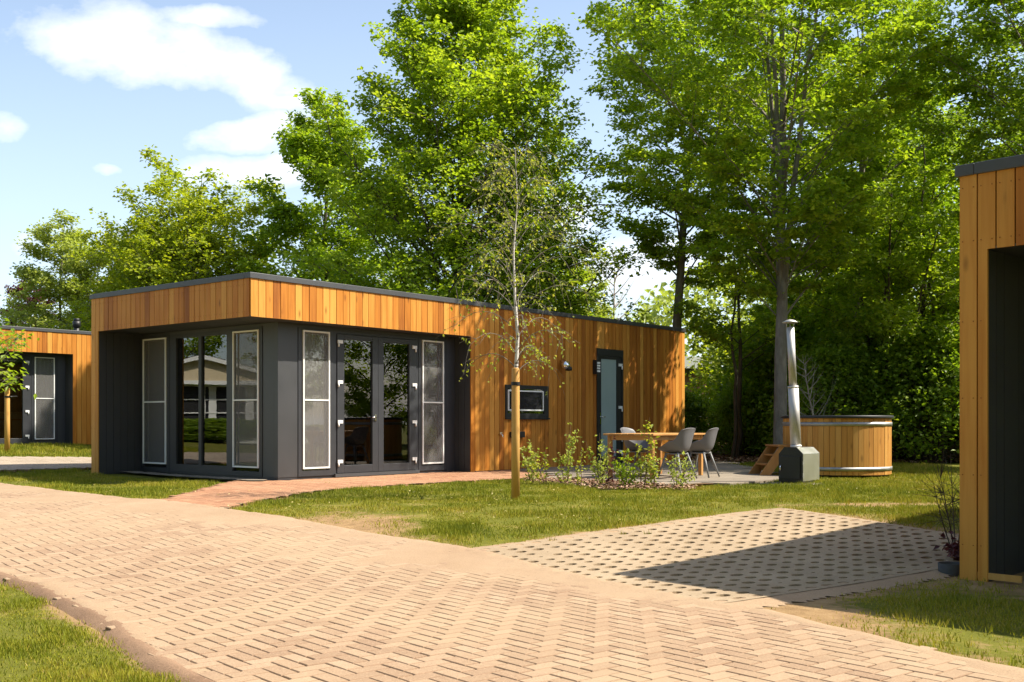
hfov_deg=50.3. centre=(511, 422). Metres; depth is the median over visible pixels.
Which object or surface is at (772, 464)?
tub steps
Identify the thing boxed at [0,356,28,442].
door
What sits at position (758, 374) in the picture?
bush
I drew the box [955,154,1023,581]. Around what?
cabin
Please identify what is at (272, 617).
brick road
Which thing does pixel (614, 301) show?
bare tree
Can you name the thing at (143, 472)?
house edging path
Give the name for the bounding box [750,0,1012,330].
maple tree
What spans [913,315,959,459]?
bush
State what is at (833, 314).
slim tree
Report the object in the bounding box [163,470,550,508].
brick path
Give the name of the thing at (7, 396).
tree stake
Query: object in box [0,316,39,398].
young tree
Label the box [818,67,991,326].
wood tree
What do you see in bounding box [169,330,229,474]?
window
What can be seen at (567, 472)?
shrub
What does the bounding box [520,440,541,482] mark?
shrub
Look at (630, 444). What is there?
garden chair
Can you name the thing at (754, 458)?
fallen leaves
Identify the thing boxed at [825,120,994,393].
slim tree
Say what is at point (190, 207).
maple tree
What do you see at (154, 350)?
window
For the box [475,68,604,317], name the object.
maple tree
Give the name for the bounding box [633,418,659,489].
shrub
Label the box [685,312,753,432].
bush
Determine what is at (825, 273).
wood tree
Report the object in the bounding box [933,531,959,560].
ground plant
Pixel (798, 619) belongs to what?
road edge sand
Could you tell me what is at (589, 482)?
mulch chips
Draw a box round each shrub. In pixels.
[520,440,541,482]
[522,447,550,483]
[553,422,581,484]
[571,446,585,486]
[582,435,611,484]
[601,436,618,487]
[606,448,643,488]
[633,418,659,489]
[639,447,660,489]
[665,451,696,489]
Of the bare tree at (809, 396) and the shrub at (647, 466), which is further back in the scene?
the bare tree at (809, 396)
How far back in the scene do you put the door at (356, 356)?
19.14 m
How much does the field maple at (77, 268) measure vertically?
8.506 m
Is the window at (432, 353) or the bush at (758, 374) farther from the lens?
the bush at (758, 374)
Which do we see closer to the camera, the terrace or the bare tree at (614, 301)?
the terrace
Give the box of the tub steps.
[748,444,789,474]
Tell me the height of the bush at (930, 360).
4.414 m
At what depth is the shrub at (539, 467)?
17.18 m
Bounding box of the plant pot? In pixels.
[938,561,959,575]
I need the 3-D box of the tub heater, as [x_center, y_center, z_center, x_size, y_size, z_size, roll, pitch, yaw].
[4.557,-0.331,17.304,0.408,2.595,0.790,0,0,37]
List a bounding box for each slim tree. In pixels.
[667,186,822,457]
[790,175,945,398]
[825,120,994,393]
[830,174,959,459]
[930,151,1021,324]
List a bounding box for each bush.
[685,308,841,453]
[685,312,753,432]
[685,389,721,454]
[690,327,764,441]
[695,386,773,456]
[716,292,913,452]
[747,341,915,457]
[756,323,923,459]
[843,312,959,462]
[882,301,959,455]
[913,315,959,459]
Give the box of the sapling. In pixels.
[908,453,959,543]
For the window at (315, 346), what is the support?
in the cabin at (253, 375)
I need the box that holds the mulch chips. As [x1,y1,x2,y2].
[523,476,700,489]
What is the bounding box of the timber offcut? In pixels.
[977,572,1021,582]
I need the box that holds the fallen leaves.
[689,453,959,462]
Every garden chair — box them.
[620,427,649,474]
[657,428,696,478]
[683,428,719,477]
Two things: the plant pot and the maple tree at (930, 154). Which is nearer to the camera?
the plant pot
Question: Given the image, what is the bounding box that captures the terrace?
[520,460,778,487]
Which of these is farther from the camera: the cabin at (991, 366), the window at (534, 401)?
the window at (534, 401)
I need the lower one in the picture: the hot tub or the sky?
the hot tub
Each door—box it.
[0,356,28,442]
[336,334,377,472]
[378,337,416,470]
[599,356,622,463]
[779,456,803,478]
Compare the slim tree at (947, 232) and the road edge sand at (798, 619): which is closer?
the road edge sand at (798, 619)
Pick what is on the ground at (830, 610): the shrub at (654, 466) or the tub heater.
the shrub at (654, 466)
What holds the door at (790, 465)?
in the tub heater
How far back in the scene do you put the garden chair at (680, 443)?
17.91 m
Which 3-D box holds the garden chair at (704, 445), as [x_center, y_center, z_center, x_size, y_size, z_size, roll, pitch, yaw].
[3.243,0.513,18.593,0.527,0.846,0.516,0,0,33]
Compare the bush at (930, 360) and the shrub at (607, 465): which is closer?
the shrub at (607, 465)
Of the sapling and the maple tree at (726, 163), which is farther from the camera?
the maple tree at (726, 163)
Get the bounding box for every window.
[31,355,57,443]
[140,335,168,471]
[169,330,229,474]
[230,327,262,476]
[298,327,333,476]
[418,337,446,470]
[505,384,549,418]
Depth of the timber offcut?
8.35 m
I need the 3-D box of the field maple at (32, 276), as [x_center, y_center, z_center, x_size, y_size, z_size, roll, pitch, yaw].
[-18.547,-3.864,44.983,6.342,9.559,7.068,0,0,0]
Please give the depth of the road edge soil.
6.27 m
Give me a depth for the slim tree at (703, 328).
29.30 m
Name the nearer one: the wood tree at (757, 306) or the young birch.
the young birch
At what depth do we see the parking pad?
9.61 m
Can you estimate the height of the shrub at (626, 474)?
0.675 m
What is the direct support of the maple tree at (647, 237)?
on the ground at (830, 610)
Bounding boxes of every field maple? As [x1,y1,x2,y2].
[0,208,101,329]
[22,236,119,330]
[75,237,148,320]
[124,203,217,286]
[553,262,616,318]
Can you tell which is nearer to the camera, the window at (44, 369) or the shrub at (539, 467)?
the shrub at (539, 467)
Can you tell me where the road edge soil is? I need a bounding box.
[0,572,213,681]
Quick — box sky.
[0,0,1023,366]
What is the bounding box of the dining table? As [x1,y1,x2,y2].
[603,433,704,477]
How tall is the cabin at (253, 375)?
4.284 m
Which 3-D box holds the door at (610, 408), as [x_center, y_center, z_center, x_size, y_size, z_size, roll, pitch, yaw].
[2.218,-0.272,24.456,0.125,2.406,0.904,0,0,39]
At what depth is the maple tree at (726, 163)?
23.08 m
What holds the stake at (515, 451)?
on the ground at (830, 610)
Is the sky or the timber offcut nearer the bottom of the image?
the timber offcut
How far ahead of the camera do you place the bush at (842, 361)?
26.71 m
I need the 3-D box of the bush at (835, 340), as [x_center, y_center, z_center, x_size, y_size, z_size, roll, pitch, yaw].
[9.033,-0.814,29.224,5.198,3.735,5.171,0,0,2]
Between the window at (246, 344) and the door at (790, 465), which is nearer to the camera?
the door at (790, 465)
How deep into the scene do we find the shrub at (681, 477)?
15.90 m
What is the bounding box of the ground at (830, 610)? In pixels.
[0,442,1023,681]
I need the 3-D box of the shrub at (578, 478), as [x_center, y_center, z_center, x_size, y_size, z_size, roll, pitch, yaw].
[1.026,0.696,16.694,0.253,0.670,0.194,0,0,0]
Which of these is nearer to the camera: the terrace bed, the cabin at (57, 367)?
the terrace bed
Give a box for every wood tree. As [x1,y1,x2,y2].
[730,287,798,391]
[757,74,952,339]
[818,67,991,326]
[943,87,1023,308]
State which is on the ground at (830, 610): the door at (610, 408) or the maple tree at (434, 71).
the maple tree at (434, 71)
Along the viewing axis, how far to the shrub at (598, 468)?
16.41 m
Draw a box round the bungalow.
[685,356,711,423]
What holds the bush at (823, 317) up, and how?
on the ground at (830, 610)
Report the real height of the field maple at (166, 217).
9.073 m
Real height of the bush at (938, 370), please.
3.735 m
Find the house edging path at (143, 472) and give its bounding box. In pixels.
[124,471,266,479]
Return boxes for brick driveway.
[0,456,90,471]
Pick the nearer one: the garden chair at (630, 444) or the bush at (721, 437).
the garden chair at (630, 444)
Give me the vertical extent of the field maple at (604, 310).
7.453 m
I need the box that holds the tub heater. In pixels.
[779,319,818,483]
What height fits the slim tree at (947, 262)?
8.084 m
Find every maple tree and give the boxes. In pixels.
[43,144,319,330]
[225,87,419,287]
[242,0,664,323]
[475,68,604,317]
[570,0,1023,465]
[579,0,861,327]
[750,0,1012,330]
[852,0,1023,220]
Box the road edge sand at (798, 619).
[226,508,1023,671]
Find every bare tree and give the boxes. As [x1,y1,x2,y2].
[597,240,667,321]
[787,355,839,414]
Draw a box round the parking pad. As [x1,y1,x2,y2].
[478,508,959,602]
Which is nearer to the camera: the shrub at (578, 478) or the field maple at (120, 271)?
the shrub at (578, 478)
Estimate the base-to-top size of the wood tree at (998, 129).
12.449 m
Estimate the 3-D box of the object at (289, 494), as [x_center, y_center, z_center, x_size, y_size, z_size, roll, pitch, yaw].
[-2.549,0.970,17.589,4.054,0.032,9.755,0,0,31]
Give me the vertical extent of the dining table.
0.742 m
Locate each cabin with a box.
[0,318,90,444]
[90,272,685,480]
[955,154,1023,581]
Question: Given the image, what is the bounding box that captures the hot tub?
[781,415,893,476]
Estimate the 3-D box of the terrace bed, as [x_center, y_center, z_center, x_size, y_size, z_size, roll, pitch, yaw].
[2.507,0.946,21.550,4.800,0.001,10.400,0,0,0]
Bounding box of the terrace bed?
[520,468,771,484]
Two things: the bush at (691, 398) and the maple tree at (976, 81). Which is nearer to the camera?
the maple tree at (976, 81)
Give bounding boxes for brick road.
[0,484,1023,681]
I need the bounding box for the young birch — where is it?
[429,130,616,394]
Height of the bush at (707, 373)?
4.414 m
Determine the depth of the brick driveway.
21.44 m
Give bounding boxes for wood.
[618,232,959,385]
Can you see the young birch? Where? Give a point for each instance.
(515, 308)
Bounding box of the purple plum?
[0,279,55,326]
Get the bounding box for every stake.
[4,388,16,451]
[511,368,519,499]
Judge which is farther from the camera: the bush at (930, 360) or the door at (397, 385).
the bush at (930, 360)
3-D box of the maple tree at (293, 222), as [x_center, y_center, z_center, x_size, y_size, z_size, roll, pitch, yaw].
[-6.782,-5.468,38.714,7.429,13.384,7.727,0,0,-33]

